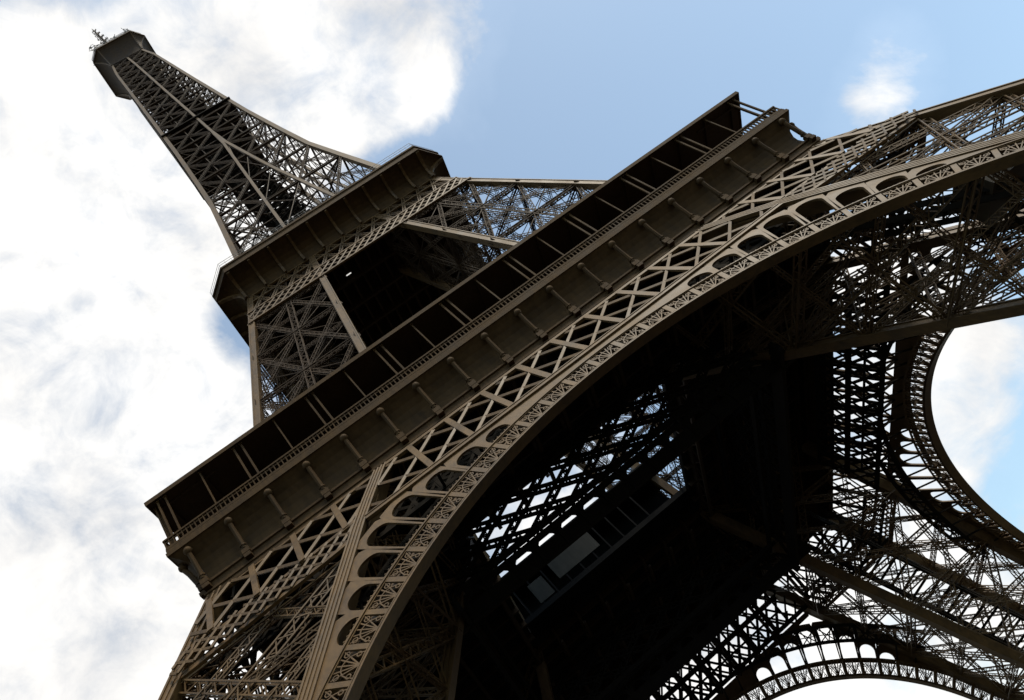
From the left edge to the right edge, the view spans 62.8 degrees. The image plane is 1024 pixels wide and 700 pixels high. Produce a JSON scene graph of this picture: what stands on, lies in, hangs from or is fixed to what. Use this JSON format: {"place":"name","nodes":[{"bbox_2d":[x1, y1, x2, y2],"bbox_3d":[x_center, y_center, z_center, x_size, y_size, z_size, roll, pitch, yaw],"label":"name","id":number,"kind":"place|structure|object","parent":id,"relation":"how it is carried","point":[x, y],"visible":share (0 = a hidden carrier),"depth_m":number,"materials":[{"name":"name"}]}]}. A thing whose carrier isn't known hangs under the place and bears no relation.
{"place":"outdoors","nodes":[
{"label":"outdoors","id":0,"kind":"place"},
{"bbox_2d":[0,0,1023,699],"label":"sky","id":1,"kind":"structure","parent":0,"point":[122,373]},
{"label":"ground","id":2,"kind":"structure","parent":0,"visible":0},
{"bbox_2d":[89,28,1023,699],"bbox_3d":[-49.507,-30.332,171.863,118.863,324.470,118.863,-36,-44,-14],"label":"iron lattice tower","id":3,"kind":"structure","parent":2,"relation":"on","point":[441,380],"depth_m":84.82,"materials":[{"name":"brown metal"}]},
{"bbox_2d":[950,163,1023,227],"bbox_3d":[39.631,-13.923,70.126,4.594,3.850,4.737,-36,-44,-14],"label":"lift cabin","id":4,"kind":"object","parent":3,"relation":"attached to","point":[986,210],"visible":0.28,"depth_m":68.96,"materials":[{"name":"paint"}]},
{"bbox_2d":[964,181,980,213],"bbox_3d":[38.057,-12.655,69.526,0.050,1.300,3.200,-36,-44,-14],"label":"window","id":5,"kind":"structure","parent":4,"relation":"in","point":[978,185],"depth_m":69.40,"materials":[{"name":"glass"}]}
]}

